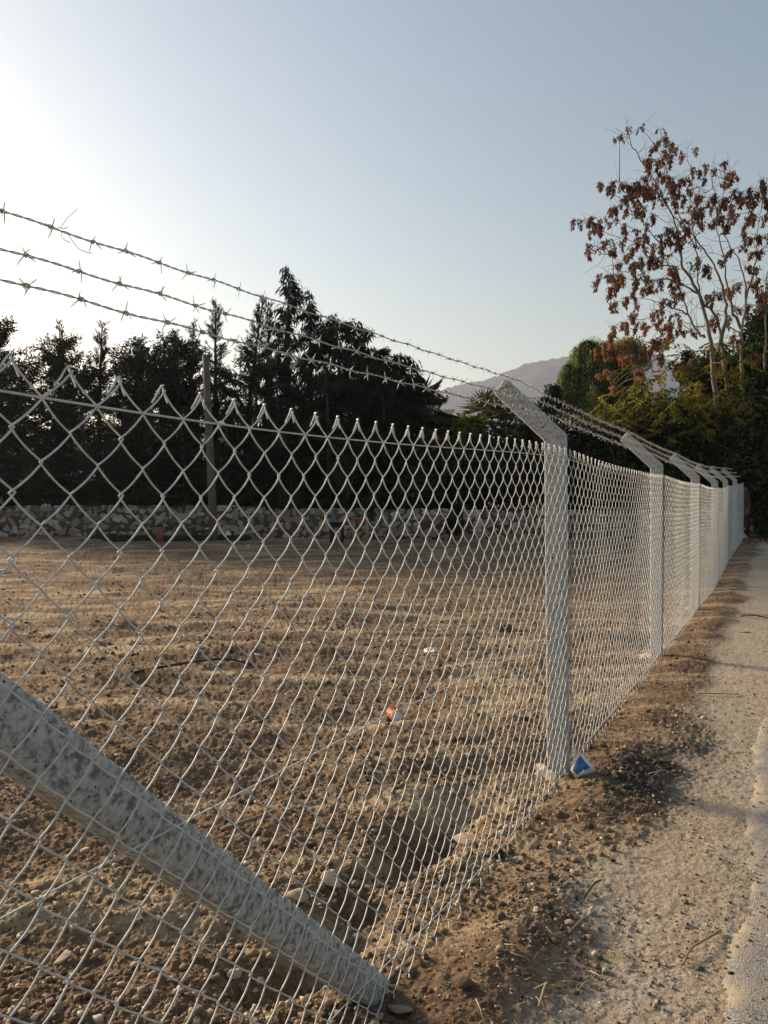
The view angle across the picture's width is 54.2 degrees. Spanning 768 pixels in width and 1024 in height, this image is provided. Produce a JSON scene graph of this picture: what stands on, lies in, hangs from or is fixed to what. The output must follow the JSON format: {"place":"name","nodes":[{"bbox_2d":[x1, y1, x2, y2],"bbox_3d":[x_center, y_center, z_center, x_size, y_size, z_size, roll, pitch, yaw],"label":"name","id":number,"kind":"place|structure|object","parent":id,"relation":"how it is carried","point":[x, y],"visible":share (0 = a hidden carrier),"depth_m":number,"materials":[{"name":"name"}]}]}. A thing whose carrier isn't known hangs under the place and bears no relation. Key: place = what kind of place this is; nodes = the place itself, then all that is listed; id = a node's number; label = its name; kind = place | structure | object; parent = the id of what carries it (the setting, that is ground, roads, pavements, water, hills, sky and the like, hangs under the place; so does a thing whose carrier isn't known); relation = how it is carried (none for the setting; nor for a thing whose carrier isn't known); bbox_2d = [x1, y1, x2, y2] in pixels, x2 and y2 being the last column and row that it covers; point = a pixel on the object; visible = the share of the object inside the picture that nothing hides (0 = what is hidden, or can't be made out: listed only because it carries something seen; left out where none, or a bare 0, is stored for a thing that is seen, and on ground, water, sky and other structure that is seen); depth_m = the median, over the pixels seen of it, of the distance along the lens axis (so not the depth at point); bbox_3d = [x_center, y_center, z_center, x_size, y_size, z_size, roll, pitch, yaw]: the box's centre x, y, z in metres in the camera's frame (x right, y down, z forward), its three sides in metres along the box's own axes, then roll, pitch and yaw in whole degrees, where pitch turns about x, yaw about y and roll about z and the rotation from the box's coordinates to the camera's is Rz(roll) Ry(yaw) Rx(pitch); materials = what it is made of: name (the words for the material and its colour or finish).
{"place":"outdoors","nodes":[
{"label":"outdoors","id":0,"kind":"place"},
{"bbox_2d":[0,356,706,504],"bbox_3d":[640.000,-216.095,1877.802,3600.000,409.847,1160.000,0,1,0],"label":"hills","id":1,"kind":"structure","parent":0,"point":[538,375],"depth_m":1833.64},
{"bbox_2d":[0,529,745,1023],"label":"ground","id":2,"kind":"structure","parent":0,"point":[96,557],"depth_m":5.08,"materials":[{"name":"soil"}]},
{"bbox_2d":[0,403,33,492],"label":"conifer tree","id":3,"kind":"object","parent":2,"relation":"on","point":[3,411],"visible":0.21,"depth_m":24.29,"materials":[{"name":"green plant"}]},
{"bbox_2d":[0,336,39,501],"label":"conifer tree","id":4,"kind":"object","parent":2,"relation":"on","point":[6,431],"visible":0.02,"depth_m":27.79,"materials":[{"name":"green plant"}]},
{"bbox_2d":[0,315,72,505],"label":"conifer tree","id":5,"kind":"object","parent":2,"relation":"on","point":[4,330],"visible":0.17,"depth_m":26.14,"materials":[{"name":"green plant"}]},
{"bbox_2d":[0,329,107,505],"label":"conifer tree","id":6,"kind":"object","parent":2,"relation":"on","point":[68,343],"visible":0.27,"depth_m":25.93,"materials":[{"name":"green plant"}]},
{"bbox_2d":[38,319,73,505],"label":"conifer tree","id":7,"kind":"object","parent":2,"relation":"on","point":[61,330],"visible":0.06,"depth_m":26.55,"materials":[{"name":"green plant"}]},
{"bbox_2d":[0,350,119,512],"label":"conifer tree","id":8,"kind":"object","parent":2,"relation":"on","point":[13,401],"visible":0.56,"depth_m":24.02,"materials":[{"name":"green plant"}]},
{"bbox_2d":[53,949,71,965],"bbox_3d":[-1.013,1.408,2.364,0.046,0.025,0.057,-15,7,41],"label":"stone","id":9,"kind":"object","parent":2,"relation":"on","point":[64,956],"visible":1,"depth_m":2.36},
{"bbox_2d":[0,344,164,535],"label":"conifer tree","id":10,"kind":"object","parent":2,"relation":"on","point":[86,378],"visible":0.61,"depth_m":24.17,"materials":[{"name":"green plant"}]},
{"bbox_2d":[78,320,114,500],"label":"conifer tree","id":11,"kind":"object","parent":2,"relation":"on","point":[100,341],"visible":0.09,"depth_m":26.66,"materials":[{"name":"green plant"}]},
{"bbox_2d":[26,347,211,505],"bbox_3d":[-8.397,-2.197,24.575,5.761,6.668,5.240,0,1,0],"label":"conifer tree","id":12,"kind":"object","parent":2,"relation":"on","point":[132,466],"visible":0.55,"depth_m":24.10,"materials":[{"name":"green plant"}]},
{"bbox_2d":[71,333,181,505],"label":"conifer tree","id":13,"kind":"object","parent":2,"relation":"on","point":[130,351],"visible":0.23,"depth_m":25.09,"materials":[{"name":"green plant"}]},
{"bbox_2d":[142,727,149,733],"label":"stone","id":14,"kind":"object","parent":2,"relation":"on","point":[145,730],"visible":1,"depth_m":4.46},
{"bbox_2d":[92,328,220,504],"bbox_3d":[-7.667,-2.741,26.223,4.094,7.390,4.979,0,1,0],"label":"conifer tree","id":15,"kind":"object","parent":2,"relation":"on","point":[164,344],"visible":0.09,"depth_m":25.60,"materials":[{"name":"green plant"}]},
{"bbox_2d":[155,527,164,542],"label":"brick block","id":16,"kind":"structure","parent":2,"relation":"on","point":[160,534],"depth_m":20.61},
{"bbox_2d":[77,532,251,541],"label":"grass","id":17,"kind":"structure","parent":2,"relation":"on","point":[116,537],"depth_m":21.26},
{"bbox_2d":[158,328,182,491],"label":"conifer tree","id":18,"kind":"object","parent":2,"relation":"on","point":[180,361],"visible":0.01,"depth_m":27.13,"materials":[{"name":"green plant"}]},
{"bbox_2d":[103,358,256,512],"bbox_3d":[-6.583,-1.995,24.651,4.996,5.932,5.128,0,1,0],"label":"conifer tree","id":19,"kind":"object","parent":2,"relation":"on","point":[172,378],"visible":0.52,"depth_m":24.12,"materials":[{"name":"green plant"}]},
{"bbox_2d":[133,658,250,673],"bbox_3d":[-1.620,1.280,6.264,1.004,0.078,0.231,0,1,-36],"label":"hose","id":20,"kind":"object","parent":2,"relation":"on","point":[180,663],"visible":0.88,"depth_m":6.36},
{"bbox_2d":[183,318,204,449],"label":"conifer tree","id":21,"kind":"object","parent":2,"relation":"on","point":[194,340],"visible":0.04,"depth_m":27.48,"materials":[{"name":"green plant"}]},
{"bbox_2d":[0,672,390,1006],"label":"concrete brace","id":22,"kind":"object","parent":2,"relation":"on","point":[37,751],"visible":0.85,"depth_m":1.36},
{"bbox_2d":[143,330,259,505],"bbox_3d":[-6.248,-2.575,26.098,4.517,7.268,4.763,-1,1,-45],"label":"conifer tree","id":23,"kind":"object","parent":2,"relation":"on","point":[192,359],"visible":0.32,"depth_m":25.25,"materials":[{"name":"green plant"}]},
{"bbox_2d":[202,355,217,540],"bbox_3d":[-4.947,-1.781,21.262,0.250,5.442,0.920,0,1,-34],"label":"wooden pole","id":24,"kind":"object","parent":2,"relation":"on","point":[212,505],"visible":0.73,"depth_m":21.17,"materials":[{"name":"brown wood"}]},
{"bbox_2d":[158,365,275,505],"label":"conifer tree","id":25,"kind":"object","parent":2,"relation":"on","point":[225,375],"visible":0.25,"depth_m":24.78,"materials":[{"name":"green plant"}]},
{"bbox_2d":[187,298,251,498],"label":"conifer tree","id":26,"kind":"object","parent":2,"relation":"on","point":[216,326],"visible":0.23,"depth_m":26.56,"materials":[{"name":"green plant"}]},
{"bbox_2d":[226,968,242,978],"bbox_3d":[-0.457,1.405,2.287,0.034,0.027,0.050,1,1,42],"label":"stone","id":27,"kind":"object","parent":2,"relation":"on","point":[237,973],"visible":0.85,"depth_m":2.28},
{"bbox_2d":[217,296,271,502],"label":"conifer tree","id":28,"kind":"object","parent":2,"relation":"on","point":[259,316],"visible":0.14,"depth_m":26.90,"materials":[{"name":"green plant"}]},
{"bbox_2d":[220,810,273,831],"bbox_3d":[-0.606,1.389,3.362,0.251,0.060,0.070,0,1,-27],"label":"stick","id":29,"kind":"object","parent":2,"relation":"on","point":[230,826],"visible":0.88,"depth_m":3.33,"materials":[{"name":"wood"}]},
{"bbox_2d":[213,333,308,505],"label":"conifer tree","id":30,"kind":"object","parent":2,"relation":"on","point":[249,357],"visible":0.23,"depth_m":25.48,"materials":[{"name":"green plant"}]},
{"bbox_2d":[257,301,276,483],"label":"conifer tree","id":31,"kind":"object","parent":2,"relation":"on","point":[267,318],"visible":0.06,"depth_m":27.28,"materials":[{"name":"green plant"}]},
{"bbox_2d":[212,350,335,508],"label":"conifer tree","id":32,"kind":"object","parent":2,"relation":"on","point":[264,468],"visible":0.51,"depth_m":24.14,"materials":[{"name":"green plant"}]},
{"bbox_2d":[244,265,321,505],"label":"conifer tree","id":33,"kind":"object","parent":2,"relation":"on","point":[286,318],"visible":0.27,"depth_m":25.77,"materials":[{"name":"green plant"}]},
{"bbox_2d":[286,888,308,902],"bbox_3d":[-0.302,1.356,2.650,0.086,0.042,0.065,1,-1,34],"label":"stone","id":34,"kind":"object","parent":2,"relation":"on","point":[294,894],"visible":0.93,"depth_m":2.63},
{"bbox_2d":[269,288,340,487],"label":"conifer tree","id":35,"kind":"object","parent":2,"relation":"on","point":[309,326],"visible":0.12,"depth_m":26.08,"materials":[{"name":"green plant"}]},
{"bbox_2d":[240,364,397,508],"bbox_3d":[-1.701,-1.158,24.545,5.672,7.663,5.020,0,1,0],"label":"conifer tree","id":36,"kind":"object","parent":2,"relation":"on","point":[320,380],"visible":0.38,"depth_m":24.10,"materials":[{"name":"green plant"}]},
{"bbox_2d":[320,871,341,888],"bbox_3d":[-0.199,1.381,2.797,0.093,0.034,0.064,20,11,31],"label":"stone","id":37,"kind":"object","parent":2,"relation":"on","point":[330,878],"visible":0.88,"depth_m":2.79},
{"bbox_2d":[329,522,343,541],"bbox_3d":[-1.310,0.557,20.907,0.440,0.558,0.500,0,1,0],"label":"dark bench","id":38,"kind":"object","parent":2,"relation":"on","point":[333,525],"visible":0.82,"depth_m":20.68,"materials":[{"name":"brown wood"}]},
{"bbox_2d":[270,313,407,508],"bbox_3d":[-1.499,-2.116,26.236,5.457,9.881,5.955,0,1,24],"label":"conifer tree","id":39,"kind":"object","parent":2,"relation":"on","point":[330,330],"visible":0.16,"depth_m":25.44,"materials":[{"name":"green plant"}]},
{"bbox_2d":[0,647,696,1023],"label":"dry straw","id":40,"kind":"object","parent":2,"relation":"on","point":[360,929],"visible":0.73,"depth_m":2.31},
{"bbox_2d":[294,329,405,508],"bbox_3d":[-0.447,-1.821,25.474,5.930,8.663,5.212,0,1,0],"label":"conifer tree","id":41,"kind":"object","parent":2,"relation":"on","point":[358,361],"visible":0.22,"depth_m":24.78,"materials":[{"name":"green plant"}]},
{"bbox_2d":[351,518,369,542],"bbox_3d":[-0.645,0.523,20.707,0.500,0.691,0.550,0,1,0],"label":"wooden table","id":42,"kind":"object","parent":2,"relation":"on","point":[355,521],"visible":0.8,"depth_m":20.45,"materials":[{"name":"brown wood"}]},
{"bbox_2d":[296,346,436,508],"bbox_3d":[-0.167,-1.182,25.121,5.628,8.888,5.870,0,1,0],"label":"conifer tree","id":43,"kind":"object","parent":2,"relation":"on","point":[401,369],"visible":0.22,"depth_m":24.25,"materials":[{"name":"green plant"}]},
{"bbox_2d":[0,614,737,1023],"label":"soil crumbs","id":44,"kind":"object","parent":2,"relation":"on","point":[50,1000],"visible":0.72,"depth_m":2.79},
{"bbox_2d":[0,540,739,636],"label":"field rubble","id":45,"kind":"object","parent":2,"relation":"on","point":[262,606],"visible":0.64,"depth_m":9.77,"materials":[{"name":"soil"}]},
{"bbox_2d":[0,505,747,539],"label":"stone wall","id":46,"kind":"structure","parent":2,"relation":"on","point":[16,521],"depth_m":22.14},
{"bbox_2d":[386,706,401,720],"bbox_3d":[0.071,1.317,4.870,0.092,0.092,0.106,0,0,-14],"label":"paper cup","id":47,"kind":"object","parent":2,"relation":"on","point":[391,709],"visible":0.67,"depth_m":4.83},
{"bbox_2d":[338,383,460,534],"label":"conifer tree","id":48,"kind":"object","parent":2,"relation":"on","point":[384,425],"visible":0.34,"depth_m":23.72,"materials":[{"name":"green plant"}]},
{"bbox_2d":[400,881,406,887],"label":"stone","id":49,"kind":"object","parent":2,"relation":"on","point":[402,884],"visible":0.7,"depth_m":2.83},
{"bbox_2d":[347,354,460,508],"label":"conifer tree","id":50,"kind":"object","parent":2,"relation":"on","point":[382,370],"visible":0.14,"depth_m":24.54,"materials":[{"name":"green plant"}]},
{"bbox_2d":[387,373,455,532],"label":"conifer tree","id":51,"kind":"object","parent":2,"relation":"on","point":[431,422],"visible":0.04,"depth_m":25.29,"materials":[{"name":"green plant"}]},
{"bbox_2d":[394,431,457,508],"bbox_3d":[1.371,-0.886,23.263,2.341,3.248,1.671,0,1,-36],"label":"ivy hedge","id":52,"kind":"object","parent":2,"relation":"on","point":[412,493],"visible":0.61,"depth_m":22.85,"materials":[{"name":"green plant"}]},
{"bbox_2d":[398,375,461,452],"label":"fan palm","id":53,"kind":"object","parent":2,"relation":"on","point":[435,401],"visible":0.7,"depth_m":24.56,"materials":[{"name":"green plant"}]},
{"bbox_2d":[424,647,438,653],"bbox_3d":[0.445,1.302,7.025,0.137,0.052,0.106,0,1,0],"label":"plastic bag","id":54,"kind":"object","parent":2,"relation":"on","point":[433,650],"visible":0.88,"depth_m":7.04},
{"bbox_2d":[442,509,462,535],"bbox_3d":[1.927,0.288,21.026,0.630,0.810,0.597,0,1,0],"label":"ivy shrub","id":55,"kind":"object","parent":2,"relation":"on","point":[451,519],"visible":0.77,"depth_m":20.91,"materials":[{"name":"green plant"}]},
{"bbox_2d":[427,413,487,451],"bbox_3d":[2.480,-2.573,25.095,2.404,1.578,1.465,0,1,-22],"label":"leafy shrub","id":56,"kind":"object","parent":2,"relation":"on","point":[452,426],"visible":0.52,"depth_m":24.75,"materials":[{"name":"green plant"}]},
{"bbox_2d":[453,832,474,844],"bbox_3d":[0.367,1.459,3.331,0.109,0.036,0.128,0,1,-13],"label":"stone","id":57,"kind":"object","parent":2,"relation":"on","point":[463,839],"visible":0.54,"depth_m":3.33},
{"bbox_2d":[453,385,516,510],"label":"fan palm","id":58,"kind":"object","parent":2,"relation":"on","point":[488,411],"visible":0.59,"depth_m":25.92,"materials":[{"name":"green plant"}]},
{"bbox_2d":[492,757,501,762],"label":"stone","id":59,"kind":"object","parent":2,"relation":"on","point":[498,759],"visible":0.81,"depth_m":4.03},
{"bbox_2d":[429,396,570,528],"bbox_3d":[3.789,-1.542,23.558,5.045,4.424,2.596,0,1,-14],"label":"ivy hedge","id":60,"kind":"object","parent":2,"relation":"on","point":[525,433],"visible":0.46,"depth_m":22.97,"materials":[{"name":"green plant"}]},
{"bbox_2d":[494,849,505,858],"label":"earth clod","id":61,"kind":"object","parent":2,"relation":"on","point":[501,852],"visible":0.79,"depth_m":2.99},
{"bbox_2d":[497,624,514,631],"bbox_3d":[1.383,1.307,8.419,0.103,0.090,0.307,1,1,44],"label":"earth clod","id":62,"kind":"object","parent":2,"relation":"on","point":[508,628],"visible":0.69,"depth_m":8.39,"materials":[{"name":"soil"}]},
{"bbox_2d":[520,716,529,720],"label":"earth clod","id":63,"kind":"object","parent":2,"relation":"on","point":[525,718],"visible":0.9,"depth_m":4.69,"materials":[{"name":"soil"}]},
{"bbox_2d":[495,379,569,780],"bbox_3d":[0.796,0.498,3.979,0.392,2.422,0.270,0,0,28],"label":"concrete post","id":64,"kind":"object","parent":2,"relation":"on","point":[547,431],"visible":0.77,"depth_m":3.88,"materials":[{"name":"concrete"}]},
{"bbox_2d":[537,383,563,419],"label":"cypress tree","id":65,"kind":"object","parent":2,"relation":"on","point":[554,391],"visible":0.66,"depth_m":28.84,"materials":[{"name":"green plant"}]},
{"bbox_2d":[540,400,655,510],"bbox_3d":[6.774,-1.311,24.093,4.160,4.509,3.441,-1,1,-45],"label":"ivy hedge","id":66,"kind":"object","parent":2,"relation":"on","point":[581,442],"visible":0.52,"depth_m":23.23,"materials":[{"name":"green plant"}]},
{"bbox_2d":[554,334,652,430],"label":"pepper tree","id":67,"kind":"object","parent":2,"relation":"on","point":[579,384],"visible":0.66,"depth_m":28.99,"materials":[{"name":"green plant"}]},
{"bbox_2d":[620,432,662,658],"bbox_3d":[2.422,0.465,6.992,0.282,2.422,0.383,-1,1,-40],"label":"concrete post","id":68,"kind":"object","parent":2,"relation":"on","point":[654,464],"visible":0.59,"depth_m":6.88,"materials":[{"name":"concrete"}]},
{"bbox_2d":[0,202,731,469],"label":"barbed wire","id":69,"kind":"object","parent":68,"relation":"attached to","point":[92,241],"visible":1,"depth_m":2.06,"materials":[{"name":"metal"}]},
{"bbox_2d":[0,245,737,473],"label":"barbed wire","id":70,"kind":"object","parent":68,"relation":"attached to","point":[118,283],"visible":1,"depth_m":1.99,"materials":[{"name":"metal"}]},
{"bbox_2d":[0,276,740,478],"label":"barbed wire","id":71,"kind":"object","parent":68,"relation":"attached to","point":[25,285],"visible":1,"depth_m":1.80,"materials":[{"name":"metal"}]},
{"bbox_2d":[0,353,743,1023],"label":"chain link fence","id":72,"kind":"object","parent":68,"relation":"attached to","point":[720,537],"visible":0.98,"depth_m":2.00,"materials":[{"name":"metal"}]},
{"bbox_2d":[561,108,767,475],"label":"red seeded tree","id":73,"kind":"object","parent":2,"relation":"on","point":[646,192],"visible":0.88,"depth_m":24.20,"materials":[{"name":"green plant"}]},
{"bbox_2d":[703,303,767,423],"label":"ivy shrub","id":74,"kind":"object","parent":73,"relation":"attached to","point":[757,345],"visible":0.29,"depth_m":25.11,"materials":[{"name":"green plant"}]},
{"bbox_2d":[595,344,735,436],"bbox_3d":[9.783,-3.611,25.848,5.342,4.484,2.898,0,1,0],"label":"ivy hedge","id":75,"kind":"object","parent":2,"relation":"on","point":[703,379],"visible":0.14,"depth_m":25.51,"materials":[{"name":"green plant"}]},
{"bbox_2d":[615,388,743,510],"bbox_3d":[9.276,-1.547,24.136,4.723,4.935,3.790,0,1,0],"label":"ivy hedge","id":76,"kind":"object","parent":2,"relation":"on","point":[685,449],"visible":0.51,"depth_m":23.51,"materials":[{"name":"green plant"}]},
{"bbox_2d":[670,454,699,609],"bbox_3d":[3.988,0.433,9.957,0.374,2.422,0.305,0,1,28],"label":"concrete post","id":77,"kind":"object","parent":2,"relation":"on","point":[692,475],"visible":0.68,"depth_m":9.87,"materials":[{"name":"concrete"}]},
{"bbox_2d":[695,465,717,583],"bbox_3d":[5.593,0.381,12.949,0.419,2.422,0.253,0,1,7],"label":"concrete post","id":78,"kind":"object","parent":2,"relation":"on","point":[713,482],"visible":0.53,"depth_m":12.87,"materials":[{"name":"concrete"}]},
{"bbox_2d":[709,467,729,563],"bbox_3d":[7.157,0.237,15.982,0.426,2.422,0.238,0,1,28],"label":"concrete post","id":79,"kind":"object","parent":2,"relation":"on","point":[724,480],"visible":0.48,"depth_m":15.89,"materials":[{"name":"concrete"}]},
{"bbox_2d":[721,468,736,548],"bbox_3d":[8.753,0.085,18.971,0.426,2.422,0.215,0,1,28],"label":"concrete post","id":80,"kind":"object","parent":2,"relation":"on","point":[733,478],"visible":0.49,"depth_m":18.89,"materials":[{"name":"concrete"}]},
{"bbox_2d":[700,356,767,510],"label":"ivy hedge","id":81,"kind":"object","parent":2,"relation":"on","point":[753,453],"visible":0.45,"depth_m":23.51,"materials":[{"name":"green plant"}]},
{"bbox_2d":[737,470,762,537],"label":"stone pillar","id":82,"kind":"structure","parent":2,"relation":"on","point":[747,522],"depth_m":22.09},
{"bbox_2d":[740,468,767,538],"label":"ivy shrub","id":83,"kind":"object","parent":82,"relation":"attached to","point":[754,481],"visible":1,"depth_m":21.86,"materials":[{"name":"green plant"}]},
{"bbox_2d":[736,283,767,355],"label":"cypress tree","id":84,"kind":"object","parent":2,"relation":"on","point":[745,335],"visible":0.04,"depth_m":26.46,"materials":[{"name":"green plant"}]},
{"bbox_2d":[0,0,767,442],"label":"sky","id":85,"kind":"structure","parent":0,"point":[422,169],"materials":[{"name":"blue"}]},
{"bbox_2d":[414,399,440,434],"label":"white house","id":86,"kind":"structure","parent":0,"point":[436,406],"depth_m":61.91,"materials":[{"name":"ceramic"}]},
{"bbox_2d":[439,409,454,414],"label":"white house","id":87,"kind":"structure","parent":0,"point":[450,411],"depth_m":77.89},
{"bbox_2d":[379,538,767,1023],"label":"dirt path","id":88,"kind":"structure","parent":0,"point":[744,580],"depth_m":2.90,"materials":[{"name":"soil"}]},
{"bbox_2d":[387,1004,413,1013],"bbox_3d":[0.049,1.373,2.072,0.052,0.024,0.089,24,-32,-37],"label":"stone","id":89,"kind":"object","parent":88,"relation":"on","point":[399,1009],"visible":1,"depth_m":2.05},
{"bbox_2d":[456,975,473,988],"bbox_3d":[0.230,1.339,2.132,0.063,0.029,0.042,14,-8,-39],"label":"stone","id":90,"kind":"object","parent":88,"relation":"on","point":[463,982],"visible":1,"depth_m":2.12,"materials":[{"name":"stone"}]},
{"bbox_2d":[534,982,547,1006],"bbox_3d":[0.447,1.356,2.109,0.042,0.033,0.066,0,1,0],"label":"stick","id":91,"kind":"object","parent":88,"relation":"on","point":[543,990],"visible":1,"depth_m":2.12,"materials":[{"name":"wood"}]},
{"bbox_2d":[390,600,766,1023],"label":"dark crumbs","id":92,"kind":"object","parent":88,"relation":"on","point":[697,968],"visible":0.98,"depth_m":2.65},
{"bbox_2d":[568,914,591,933],"bbox_3d":[0.653,1.363,2.490,0.008,0.021,0.163,1,1,42],"label":"stick","id":93,"kind":"object","parent":88,"relation":"on","point":[574,926],"visible":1,"depth_m":2.47,"materials":[{"name":"wood"}]},
{"bbox_2d":[570,745,594,777],"bbox_3d":[1.013,1.270,3.828,0.126,0.157,0.044,0,1,0],"label":"blue carton","id":94,"kind":"object","parent":88,"relation":"on","point":[582,765],"visible":1,"depth_m":3.82,"materials":[{"name":"cardboard"}]},
{"bbox_2d":[412,635,767,1023],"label":"path grit","id":95,"kind":"object","parent":88,"relation":"on","point":[579,932],"visible":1,"depth_m":2.48,"materials":[{"name":"gravel"}]},
{"bbox_2d":[588,906,594,914],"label":"stone","id":96,"kind":"object","parent":88,"relation":"on","point":[591,909],"visible":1,"depth_m":2.57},
{"bbox_2d":[583,879,601,898],"bbox_3d":[0.755,1.360,2.717,0.011,0.019,0.158,0,1,38],"label":"stick","id":97,"kind":"object","parent":88,"relation":"on","point":[589,889],"visible":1,"depth_m":2.70,"materials":[{"name":"wood"}]},
{"bbox_2d":[596,816,614,822],"bbox_3d":[0.980,1.349,3.299,0.111,0.021,0.020,0,1,-27],"label":"stick","id":98,"kind":"object","parent":88,"relation":"on","point":[597,821],"visible":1,"depth_m":3.28,"materials":[{"name":"wood"}]},
{"bbox_2d":[631,857,653,860],"bbox_3d":[1.014,1.360,2.942,0.085,0.013,0.010,0,1,14],"label":"stick","id":99,"kind":"object","parent":88,"relation":"on","point":[640,857],"visible":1,"depth_m":2.94,"materials":[{"name":"wood"}]},
{"bbox_2d":[682,929,721,964],"bbox_3d":[1.000,1.367,2.369,0.252,0.020,0.019,-1,1,-41],"label":"stick","id":100,"kind":"object","parent":88,"relation":"on","point":[704,939],"visible":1,"depth_m":2.37,"materials":[{"name":"wood"}]},
{"bbox_2d":[697,692,738,694],"bbox_3d":[2.447,1.329,5.490,0.301,0.017,0.036,0,1,6],"label":"stick","id":101,"kind":"object","parent":88,"relation":"on","point":[716,693],"visible":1,"depth_m":5.48,"materials":[{"name":"wood"}]},
{"bbox_2d":[740,614,767,618],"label":"stick","id":102,"kind":"object","parent":88,"relation":"on","point":[754,615],"visible":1,"depth_m":9.20,"materials":[{"name":"wood"}]},
{"bbox_2d":[742,536,767,544],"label":"fallen leaves","id":103,"kind":"object","parent":88,"relation":"on","point":[751,540],"visible":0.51,"depth_m":21.11,"materials":[{"name":"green plant"}]},
{"bbox_2d":[722,707,767,1023],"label":"road","id":104,"kind":"structure","parent":0,"point":[740,965],"depth_m":2.40,"materials":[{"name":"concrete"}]},
{"label":"terrain","id":105,"kind":"structure","parent":0,"visible":0},
{"bbox_2d":[672,350,694,507],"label":"cypress tree","id":106,"kind":"object","parent":105,"relation":"on","point":[685,360],"visible":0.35,"depth_m":29.87,"materials":[{"name":"green plant"}]}
]}

